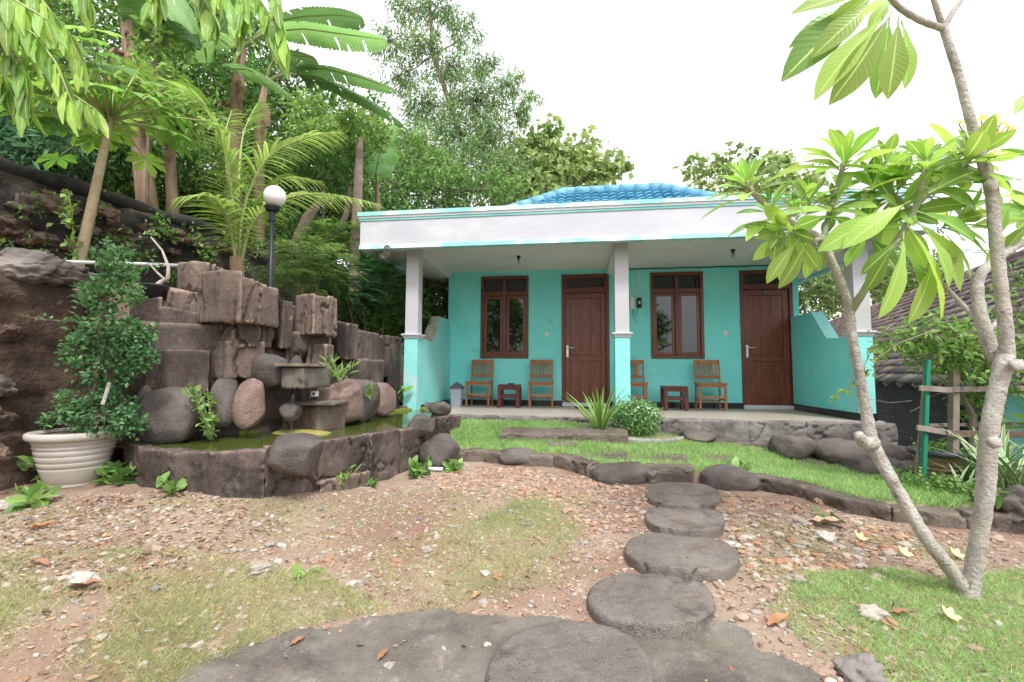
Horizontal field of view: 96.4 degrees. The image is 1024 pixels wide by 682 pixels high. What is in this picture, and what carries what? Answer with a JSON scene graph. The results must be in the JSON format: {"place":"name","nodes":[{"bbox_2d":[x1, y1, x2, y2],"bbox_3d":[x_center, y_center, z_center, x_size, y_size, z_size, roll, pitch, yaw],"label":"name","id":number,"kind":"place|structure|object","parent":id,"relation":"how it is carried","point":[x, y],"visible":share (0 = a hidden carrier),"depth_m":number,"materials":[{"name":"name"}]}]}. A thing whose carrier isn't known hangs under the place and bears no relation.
{"place":"outdoors","nodes":[
{"label":"outdoors","id":0,"kind":"place"},
{"bbox_2d":[112,410,436,450],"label":"water","id":1,"kind":"structure","parent":0,"point":[399,419],"depth_m":4.05,"materials":[{"name":"green liquid"}]},
{"bbox_2d":[182,382,219,439],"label":"water weed","id":2,"kind":"object","parent":1,"relation":"on","point":[207,418],"visible":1,"depth_m":3.67,"materials":[{"name":"green plant"}]},
{"bbox_2d":[168,608,821,681],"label":"pavement","id":3,"kind":"structure","parent":0,"point":[335,655],"depth_m":1.93,"materials":[{"name":"grey stone"}]},
{"bbox_2d":[485,621,654,681],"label":"stepping stone","id":4,"kind":"object","parent":3,"relation":"on","point":[573,651],"visible":1,"depth_m":1.85,"materials":[{"name":"grey stone"}]},
{"bbox_2d":[0,281,1023,681],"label":"ground","id":5,"kind":"structure","parent":0,"point":[394,485],"depth_m":2.60,"materials":[{"name":"soil"}]},
{"bbox_2d":[1,479,61,513],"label":"weed","id":6,"kind":"object","parent":5,"relation":"on","point":[34,495],"visible":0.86,"depth_m":2.90,"materials":[{"name":"green plant"}]},
{"bbox_2d":[0,273,112,490],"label":"rubble bank","id":7,"kind":"structure","parent":5,"relation":"on","point":[33,377],"depth_m":3.42,"materials":[{"name":"brown stone"}]},
{"bbox_2d":[0,247,96,288],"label":"limestone rock","id":8,"kind":"object","parent":7,"relation":"on","point":[32,267],"visible":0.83,"depth_m":3.42,"materials":[{"name":"grey stone"}]},
{"bbox_2d":[0,101,126,183],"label":"cassava shrub","id":9,"kind":"object","parent":5,"relation":"on","point":[31,146],"visible":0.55,"depth_m":7.09,"materials":[{"name":"green plant"}]},
{"bbox_2d":[22,426,122,489],"bbox_3d":[-3.213,0.857,3.368,0.550,0.395,0.550,0,-4,0],"label":"planter pot","id":10,"kind":"object","parent":5,"relation":"on","point":[67,459],"visible":0.88,"depth_m":3.21,"materials":[{"name":"ceramic"}]},
{"bbox_2d":[15,236,163,441],"bbox_3d":[-3.100,-0.015,3.406,1.007,1.533,0.506,0,-4,0],"label":"climbing shrub","id":11,"kind":"object","parent":10,"relation":"in","point":[90,408],"visible":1,"depth_m":3.36,"materials":[{"name":"green plant"}]},
{"bbox_2d":[0,0,164,166],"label":"broadleaf tree","id":12,"kind":"object","parent":5,"relation":"on","point":[55,6],"visible":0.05,"depth_m":9.71,"materials":[{"name":"green plant"}]},
{"bbox_2d":[0,25,228,266],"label":"papaya tree","id":13,"kind":"object","parent":5,"relation":"on","point":[111,105],"visible":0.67,"depth_m":4.80,"materials":[{"name":"green plant"}]},
{"bbox_2d":[91,460,138,484],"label":"weed","id":14,"kind":"object","parent":5,"relation":"on","point":[117,471],"visible":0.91,"depth_m":3.34,"materials":[{"name":"green plant"}]},
{"bbox_2d":[0,493,284,629],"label":"leaf litter","id":15,"kind":"object","parent":5,"relation":"on","point":[103,535],"visible":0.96,"depth_m":2.56,"materials":[{"name":"brown plant"}]},
{"bbox_2d":[0,0,290,137],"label":"overhanging tree","id":16,"kind":"object","parent":5,"relation":"on","point":[21,21],"visible":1,"depth_m":2.81,"materials":[{"name":"green plant"}]},
{"bbox_2d":[104,0,198,208],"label":"banana plant","id":17,"kind":"object","parent":5,"relation":"on","point":[179,12],"visible":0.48,"depth_m":6.70,"materials":[{"name":"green plant"}]},
{"bbox_2d":[82,15,235,204],"bbox_3d":[-5.011,-3.115,6.503,1.942,3.412,1.067,0,-4,0],"label":"leafy shrub","id":18,"kind":"object","parent":5,"relation":"on","point":[143,49],"visible":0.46,"depth_m":6.53,"materials":[{"name":"green plant"}]},
{"bbox_2d":[116,0,202,213],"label":"banana plant","id":19,"kind":"object","parent":5,"relation":"on","point":[171,187],"visible":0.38,"depth_m":6.98,"materials":[{"name":"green plant"}]},
{"bbox_2d":[0,505,334,599],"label":"rubble","id":20,"kind":"object","parent":5,"relation":"on","point":[172,561],"visible":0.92,"depth_m":2.59,"materials":[{"name":"stone"}]},
{"bbox_2d":[59,0,279,164],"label":"broadleaf tree","id":21,"kind":"object","parent":5,"relation":"on","point":[194,72],"visible":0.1,"depth_m":10.25,"materials":[{"name":"green plant"}]},
{"bbox_2d":[156,471,186,494],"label":"weed","id":22,"kind":"object","parent":5,"relation":"on","point":[178,486],"visible":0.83,"depth_m":3.14,"materials":[{"name":"green plant"}]},
{"bbox_2d":[67,125,297,230],"bbox_3d":[-6.277,-2.896,8.800,3.924,2.240,2.056,3,-5,-36],"label":"leafy shrub","id":23,"kind":"object","parent":5,"relation":"on","point":[189,182],"visible":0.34,"depth_m":8.40,"materials":[{"name":"green plant"}]},
{"bbox_2d":[0,541,391,681],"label":"dry grass","id":24,"kind":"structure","parent":5,"relation":"on","point":[220,601],"depth_m":2.09,"materials":[{"name":"plant"}]},
{"bbox_2d":[0,156,401,337],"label":"retaining wall","id":25,"kind":"structure","parent":5,"relation":"on","point":[18,182],"depth_m":5.49,"materials":[{"name":"stone"}]},
{"bbox_2d":[46,189,81,265],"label":"wall creeper","id":26,"kind":"object","parent":25,"relation":"attached to","point":[68,222],"depth_m":4.57,"materials":[{"name":"green plant"}]},
{"bbox_2d":[0,189,321,292],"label":"wall weeds","id":27,"kind":"object","parent":25,"relation":"attached to","point":[168,231],"depth_m":5.95,"materials":[{"name":"green plant"}]},
{"bbox_2d":[99,269,403,461],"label":"rock waterfall","id":28,"kind":"object","parent":5,"relation":"on","point":[247,352],"visible":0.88,"depth_m":4.11,"materials":[{"name":"stone"}]},
{"bbox_2d":[139,283,169,299],"bbox_3d":[-3.251,-0.446,4.159,0.224,0.125,0.224,0,-4,0],"label":"black pot","id":29,"kind":"object","parent":28,"relation":"on","point":[153,290],"visible":0.71,"depth_m":4.09,"materials":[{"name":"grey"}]},
{"bbox_2d":[177,261,223,291],"bbox_3d":[-3.162,-0.632,4.671,0.348,0.323,0.362,0,-4,0],"label":"rock","id":30,"kind":"object","parent":28,"relation":"on","point":[188,275],"visible":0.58,"depth_m":4.52,"materials":[{"name":"brown stone"}]},
{"bbox_2d":[263,185,285,286],"bbox_3d":[-2.577,-0.857,4.919,0.226,1.655,0.226,0,-4,0],"label":"garden lamp","id":31,"kind":"object","parent":28,"relation":"on","point":[274,196],"visible":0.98,"depth_m":4.91,"materials":[{"name":"black metal"}]},
{"bbox_2d":[150,73,384,276],"bbox_3d":[-2.847,-1.675,5.402,2.480,2.862,1.550,2,-4,-23],"label":"coconut palm","id":32,"kind":"object","parent":5,"relation":"on","point":[235,222],"visible":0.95,"depth_m":5.30,"materials":[{"name":"green plant"}]},
{"bbox_2d":[186,0,388,232],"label":"banana plant","id":33,"kind":"object","parent":5,"relation":"on","point":[312,26],"visible":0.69,"depth_m":7.59,"materials":[{"name":"green plant"}]},
{"bbox_2d":[118,402,460,498],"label":"pond wall","id":34,"kind":"structure","parent":5,"relation":"on","point":[287,464],"depth_m":3.42,"materials":[{"name":"grey stone"}]},
{"bbox_2d":[193,44,391,256],"bbox_3d":[-5.670,-4.734,11.697,5.263,6.218,4.524,2,-4,-18],"label":"broadleaf tree","id":35,"kind":"object","parent":5,"relation":"on","point":[332,101],"visible":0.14,"depth_m":11.09,"materials":[{"name":"green plant"}]},
{"bbox_2d":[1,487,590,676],"bbox_3d":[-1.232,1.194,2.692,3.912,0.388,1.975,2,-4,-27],"label":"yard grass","id":36,"kind":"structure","parent":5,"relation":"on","point":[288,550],"depth_m":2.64,"materials":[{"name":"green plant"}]},
{"bbox_2d":[243,197,349,264],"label":"leafy shrub","id":37,"kind":"object","parent":5,"relation":"on","point":[284,232],"visible":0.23,"depth_m":9.08,"materials":[{"name":"green plant"}]},
{"bbox_2d":[0,488,607,681],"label":"dry grass","id":38,"kind":"structure","parent":5,"relation":"on","point":[465,581],"depth_m":2.78,"materials":[{"name":"plant"}]},
{"bbox_2d":[245,232,373,302],"bbox_3d":[-3.026,-0.925,6.638,1.865,1.469,2.126,0,-4,0],"label":"feathery shrub","id":39,"kind":"object","parent":5,"relation":"on","point":[297,271],"visible":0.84,"depth_m":6.53,"materials":[{"name":"green plant"}]},
{"bbox_2d":[248,84,378,229],"bbox_3d":[-4.192,-3.323,9.770,2.865,4.294,1.521,0,-4,0],"label":"leafy shrub","id":40,"kind":"object","parent":5,"relation":"on","point":[315,121],"visible":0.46,"depth_m":9.71,"materials":[{"name":"green plant"}]},
{"bbox_2d":[273,123,369,280],"bbox_3d":[-3.774,-2.269,9.086,1.816,3.998,1.862,3,-4,-29],"label":"crooked tree","id":41,"kind":"object","parent":5,"relation":"on","point":[334,171],"visible":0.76,"depth_m":8.94,"materials":[{"name":"green plant"}]},
{"bbox_2d":[253,50,403,241],"bbox_3d":[-3.149,-2.589,7.781,2.809,4.935,0.718,-1,-4,14],"label":"banana plant","id":42,"kind":"object","parent":5,"relation":"on","point":[320,75],"visible":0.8,"depth_m":7.98,"materials":[{"name":"green plant"}]},
{"bbox_2d":[294,216,423,331],"bbox_3d":[-2.761,-1.207,8.764,2.669,2.270,1.895,0,-4,0],"label":"feathery shrub","id":43,"kind":"object","parent":5,"relation":"on","point":[346,233],"visible":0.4,"depth_m":8.46,"materials":[{"name":"green plant"}]},
{"bbox_2d":[325,94,398,323],"bbox_3d":[-2.896,-2.197,8.666,1.299,4.828,1.350,0,-4,0],"label":"straight tree","id":44,"kind":"object","parent":5,"relation":"on","point":[380,139],"visible":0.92,"depth_m":8.58,"materials":[{"name":"green plant"}]},
{"bbox_2d":[308,247,426,334],"bbox_3d":[-2.327,-0.126,7.352,2.033,2.782,1.736,2,-4,-29],"label":"feathery shrub","id":45,"kind":"object","parent":5,"relation":"on","point":[375,288],"visible":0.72,"depth_m":7.24,"materials":[{"name":"green plant"}]},
{"bbox_2d":[363,124,397,328],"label":"banana plant","id":46,"kind":"object","parent":5,"relation":"on","point":[386,168],"visible":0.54,"depth_m":9.69,"materials":[{"name":"green plant"}]},
{"bbox_2d":[335,283,433,337],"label":"leafy shrub","id":47,"kind":"object","parent":5,"relation":"on","point":[376,320],"visible":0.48,"depth_m":7.71,"materials":[{"name":"green plant"}]},
{"bbox_2d":[360,257,448,332],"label":"garden tree","id":48,"kind":"object","parent":5,"relation":"on","point":[440,306],"visible":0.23,"depth_m":9.14,"materials":[{"name":"green plant"}]},
{"bbox_2d":[408,455,431,479],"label":"weed","id":49,"kind":"object","parent":5,"relation":"on","point":[416,469],"visible":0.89,"depth_m":4.29,"materials":[{"name":"green plant"}]},
{"bbox_2d":[325,118,528,274],"bbox_3d":[-2.335,-2.893,12.384,5.447,6.387,3.453,3,-5,-34],"label":"slender tree","id":50,"kind":"object","parent":5,"relation":"on","point":[398,187],"visible":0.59,"depth_m":12.07,"materials":[{"name":"green plant"}]},
{"bbox_2d":[364,0,547,207],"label":"airy tree","id":51,"kind":"object","parent":5,"relation":"on","point":[486,142],"visible":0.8,"depth_m":15.36,"materials":[{"name":"green plant"}]},
{"bbox_2d":[370,495,587,609],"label":"dry grass","id":52,"kind":"structure","parent":5,"relation":"on","point":[483,528],"depth_m":2.89,"materials":[{"name":"plant"}]},
{"bbox_2d":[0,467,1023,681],"bbox_3d":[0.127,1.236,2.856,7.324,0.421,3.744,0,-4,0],"label":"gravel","id":53,"kind":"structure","parent":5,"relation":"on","point":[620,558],"depth_m":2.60,"materials":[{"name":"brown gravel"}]},
{"bbox_2d":[0,466,1023,681],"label":"leaf litter","id":54,"kind":"object","parent":5,"relation":"on","point":[731,667],"visible":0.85,"depth_m":2.53,"materials":[{"name":"brown plant"}]},
{"bbox_2d":[449,496,580,568],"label":"yard grass","id":55,"kind":"structure","parent":5,"relation":"on","point":[524,525],"depth_m":3.22,"materials":[{"name":"green plant"}]},
{"bbox_2d":[417,466,648,531],"bbox_3d":[0.188,1.309,4.036,2.003,0.147,1.071,-2,-5,34],"label":"rubble","id":56,"kind":"object","parent":5,"relation":"on","point":[593,526],"visible":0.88,"depth_m":3.88,"materials":[{"name":"beige stone"}]},
{"bbox_2d":[470,112,634,205],"bbox_3d":[1.072,-3.046,15.054,5.834,9.501,3.520,2,-4,-24],"label":"teak tree","id":57,"kind":"object","parent":5,"relation":"on","point":[555,167],"visible":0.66,"depth_m":14.95,"materials":[{"name":"green plant"}]},
{"bbox_2d":[357,183,935,444],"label":"house","id":58,"kind":"structure","parent":5,"relation":"on","point":[587,290],"depth_m":8.00,"materials":[{"name":"paint"}]},
{"bbox_2d":[465,359,493,406],"bbox_3d":[-0.584,0.758,8.358,0.450,0.853,0.486,0,-4,8],"label":"chair","id":59,"kind":"object","parent":58,"relation":"on","point":[490,374],"visible":0.99,"depth_m":8.51,"materials":[{"name":"brown wood"}]},
{"bbox_2d":[480,275,528,357],"bbox_3d":[-0.137,-0.454,8.745,0.919,1.573,0.115,0,-4,8],"label":"window frame","id":60,"kind":"structure","parent":58,"relation":"in","point":[504,333],"depth_m":8.73,"materials":[{"name":"brown wood"}]},
{"bbox_2d":[497,384,521,407],"bbox_3d":[-0.040,0.972,8.128,0.380,0.400,0.380,0,-4,8],"label":"side table","id":61,"kind":"object","parent":58,"relation":"on","point":[501,395],"visible":0.98,"depth_m":7.96,"materials":[{"name":"brown wood"}]},
{"bbox_2d":[528,360,553,407],"bbox_3d":[0.523,0.754,8.203,0.450,0.853,0.486,0,-4,5],"label":"chair","id":62,"kind":"object","parent":58,"relation":"on","point":[540,383],"visible":0.99,"depth_m":8.36,"materials":[{"name":"brown wood"}]},
{"bbox_2d":[565,293,605,402],"bbox_3d":[1.357,0.115,8.472,0.749,2.028,0.103,0,-4,8],"label":"door","id":63,"kind":"structure","parent":58,"relation":"in","point":[585,313],"depth_m":8.49,"materials":[{"name":"brown wood"}]},
{"bbox_2d":[630,360,647,400],"bbox_3d":[2.101,0.745,7.942,0.450,0.853,0.486,0,-4,10],"label":"chair","id":64,"kind":"object","parent":58,"relation":"on","point":[643,384],"visible":0.45,"depth_m":8.07,"materials":[{"name":"brown wood"}]},
{"bbox_2d":[660,386,688,410],"bbox_3d":[2.729,0.958,7.710,0.380,0.400,0.380,0,-4,8],"label":"side table","id":65,"kind":"object","parent":58,"relation":"on","point":[682,397],"visible":0.99,"depth_m":7.55,"materials":[{"name":"brown wood"}]},
{"bbox_2d":[650,271,704,358],"bbox_3d":[2.984,-0.466,8.309,0.919,1.573,0.115,0,-4,8],"label":"window frame","id":66,"kind":"structure","parent":58,"relation":"in","point":[676,298],"depth_m":8.29,"materials":[{"name":"brown wood"}]},
{"bbox_2d":[693,360,727,410],"bbox_3d":[3.355,0.740,7.767,0.450,0.853,0.486,0,-4,11],"label":"chair","id":67,"kind":"object","parent":58,"relation":"on","point":[719,384],"visible":0.99,"depth_m":7.91,"materials":[{"name":"brown wood"}]},
{"bbox_2d":[743,289,791,404],"bbox_3d":[4.479,0.102,8.035,0.749,2.028,0.103,0,-4,8],"label":"door","id":68,"kind":"structure","parent":58,"relation":"in","point":[766,314],"depth_m":8.05,"materials":[{"name":"brown wood"}]},
{"bbox_2d":[587,573,714,639],"bbox_3d":[0.701,1.352,2.300,0.661,0.161,0.534,0,-4,0],"label":"stepping stone","id":69,"kind":"object","parent":5,"relation":"on","point":[655,606],"visible":0.8,"depth_m":2.21,"materials":[{"name":"grey stone"}]},
{"bbox_2d":[625,533,739,582],"bbox_3d":[1.034,1.339,2.788,0.702,0.156,0.597,0,-4,0],"label":"stepping stone","id":70,"kind":"object","parent":5,"relation":"on","point":[711,559],"visible":0.8,"depth_m":2.67,"materials":[{"name":"grey stone"}]},
{"bbox_2d":[645,482,720,509],"bbox_3d":[1.420,1.334,3.826,0.593,0.151,0.820,-1,-4,23],"label":"stepping stone","id":71,"kind":"object","parent":5,"relation":"on","point":[685,495],"visible":0.66,"depth_m":3.73,"materials":[{"name":"grey stone"}]},
{"bbox_2d":[645,507,724,538],"bbox_3d":[1.237,1.329,3.286,0.589,0.152,0.573,0,-4,0],"label":"stepping stone","id":72,"kind":"object","parent":5,"relation":"on","point":[698,522],"visible":0.69,"depth_m":3.17,"materials":[{"name":"grey stone"}]},
{"bbox_2d":[450,417,974,508],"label":"lawn","id":73,"kind":"structure","parent":5,"relation":"on","point":[966,505],"depth_m":4.87,"materials":[{"name":"plant"}]},
{"bbox_2d":[500,427,628,444],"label":"stone slab","id":74,"kind":"structure","parent":73,"relation":"on","point":[615,434],"depth_m":5.39,"materials":[{"name":"grey stone"}]},
{"bbox_2d":[628,436,684,442],"bbox_3d":[2.116,1.317,6.403,2.770,0.273,0.999,3,-5,-33],"label":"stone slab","id":75,"kind":"object","parent":73,"relation":"on","point":[664,439],"visible":0.25,"depth_m":5.70,"materials":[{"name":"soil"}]},
{"bbox_2d":[562,382,625,429],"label":"strap leaf lily","id":76,"kind":"object","parent":75,"relation":"in","point":[601,418],"visible":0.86,"depth_m":5.84,"materials":[{"name":"green plant"}]},
{"bbox_2d":[610,394,664,436],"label":"flowering bush","id":77,"kind":"object","parent":75,"relation":"on","point":[633,410],"visible":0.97,"depth_m":5.88,"materials":[{"name":"green plant"}]},
{"bbox_2d":[642,463,693,482],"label":"stone slab","id":78,"kind":"structure","parent":73,"relation":"on","point":[682,472],"depth_m":4.21,"materials":[{"name":"grey stone"}]},
{"bbox_2d":[679,430,914,475],"bbox_3d":[3.484,1.385,5.685,2.636,0.447,1.014,-2,-4,25],"label":"rock border","id":79,"kind":"object","parent":73,"relation":"on","point":[851,454],"visible":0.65,"depth_m":5.44,"materials":[{"name":"grey stone"}]},
{"bbox_2d":[875,462,1001,496],"bbox_3d":[3.641,1.266,3.978,0.727,0.406,1.143,-1,-4,15],"label":"leafy weed bed","id":80,"kind":"object","parent":73,"relation":"on","point":[935,481],"visible":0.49,"depth_m":3.79,"materials":[{"name":"green plant"}]},
{"bbox_2d":[906,445,976,482],"bbox_3d":[4.108,1.211,4.379,0.496,0.345,0.496,0,-4,0],"label":"ribbed pot","id":81,"kind":"object","parent":73,"relation":"on","point":[938,458],"visible":0.34,"depth_m":4.23,"materials":[{"name":"grey"}]},
{"bbox_2d":[893,330,1023,482],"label":"trellis fence","id":82,"kind":"object","parent":73,"relation":"on","point":[953,390],"visible":0.69,"depth_m":4.21,"materials":[{"name":"green paint"}]},
{"bbox_2d":[867,258,1023,462],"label":"trellis vine","id":83,"kind":"object","parent":82,"relation":"attached to","point":[950,359],"visible":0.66,"depth_m":4.34,"materials":[{"name":"green plant"}]},
{"bbox_2d":[828,332,927,402],"bbox_3d":[3.259,0.177,3.716,1.940,0.620,0.318,2,-4,-27],"label":"vine spray","id":84,"kind":"object","parent":83,"relation":"attached to","point":[865,372],"visible":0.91,"depth_m":3.39,"materials":[{"name":"green plant"}]},
{"bbox_2d":[932,426,1023,487],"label":"striped plant","id":85,"kind":"object","parent":73,"relation":"on","point":[1010,477],"visible":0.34,"depth_m":3.64,"materials":[{"name":"green plant"}]},
{"bbox_2d":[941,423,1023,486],"bbox_3d":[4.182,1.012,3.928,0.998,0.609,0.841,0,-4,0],"label":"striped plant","id":86,"kind":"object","parent":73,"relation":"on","point":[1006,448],"visible":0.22,"depth_m":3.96,"materials":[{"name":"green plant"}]},
{"bbox_2d":[458,447,1023,534],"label":"lawn kerb","id":87,"kind":"structure","parent":5,"relation":"on","point":[726,477],"depth_m":4.10,"materials":[{"name":"stone"}]},
{"bbox_2d":[671,141,838,194],"bbox_3d":[8.644,-1.931,16.233,5.776,10.273,2.620,0,-4,0],"label":"teak tree","id":88,"kind":"object","parent":5,"relation":"on","point":[718,166],"visible":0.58,"depth_m":16.18,"materials":[{"name":"green plant"}]},
{"bbox_2d":[622,522,959,617],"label":"leaf litter","id":89,"kind":"object","parent":5,"relation":"on","point":[799,551],"visible":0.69,"depth_m":2.85,"materials":[{"name":"brown plant"}]},
{"bbox_2d":[721,493,918,578],"bbox_3d":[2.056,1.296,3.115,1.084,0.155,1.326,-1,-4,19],"label":"rubble","id":90,"kind":"object","parent":5,"relation":"on","point":[776,560],"visible":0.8,"depth_m":3.02,"materials":[{"name":"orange stone"}]},
{"bbox_2d":[831,651,888,681],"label":"loose stone","id":91,"kind":"object","parent":5,"relation":"on","point":[862,666],"visible":1,"depth_m":1.80,"materials":[{"name":"grey stone"}]},
{"bbox_2d":[703,0,1023,600],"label":"plumeria tree","id":92,"kind":"object","parent":5,"relation":"on","point":[883,59],"visible":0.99,"depth_m":2.43,"materials":[{"name":"green plant"}]},
{"bbox_2d":[732,509,1015,601],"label":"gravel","id":93,"kind":"structure","parent":5,"relation":"on","point":[880,540],"depth_m":2.79,"materials":[{"name":"gravel"}]},
{"bbox_2d":[798,244,963,319],"bbox_3d":[21.881,-1.142,27.823,15.151,10.449,5.837,1,-4,-9],"label":"garden tree","id":94,"kind":"object","parent":5,"relation":"on","point":[819,286],"visible":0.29,"depth_m":26.37,"materials":[{"name":"green plant"}]},
{"bbox_2d":[829,249,1023,466],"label":"neighbour house","id":95,"kind":"structure","parent":5,"relation":"on","point":[895,381],"depth_m":8.77,"materials":[{"name":"grey tile"}]},
{"bbox_2d":[994,485,1023,523],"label":"loose stone","id":96,"kind":"object","parent":5,"relation":"on","point":[1014,505],"visible":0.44,"depth_m":3.15,"materials":[{"name":"grey stone"}]},
{"bbox_2d":[60,0,1023,320],"label":"sky","id":97,"kind":"structure","parent":0,"point":[666,81],"materials":[{"name":"white"}]},
{"bbox_2d":[767,563,1023,681],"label":"yard grass","id":98,"kind":"structure","parent":0,"point":[1019,588],"depth_m":2.17,"materials":[{"name":"green plant"}]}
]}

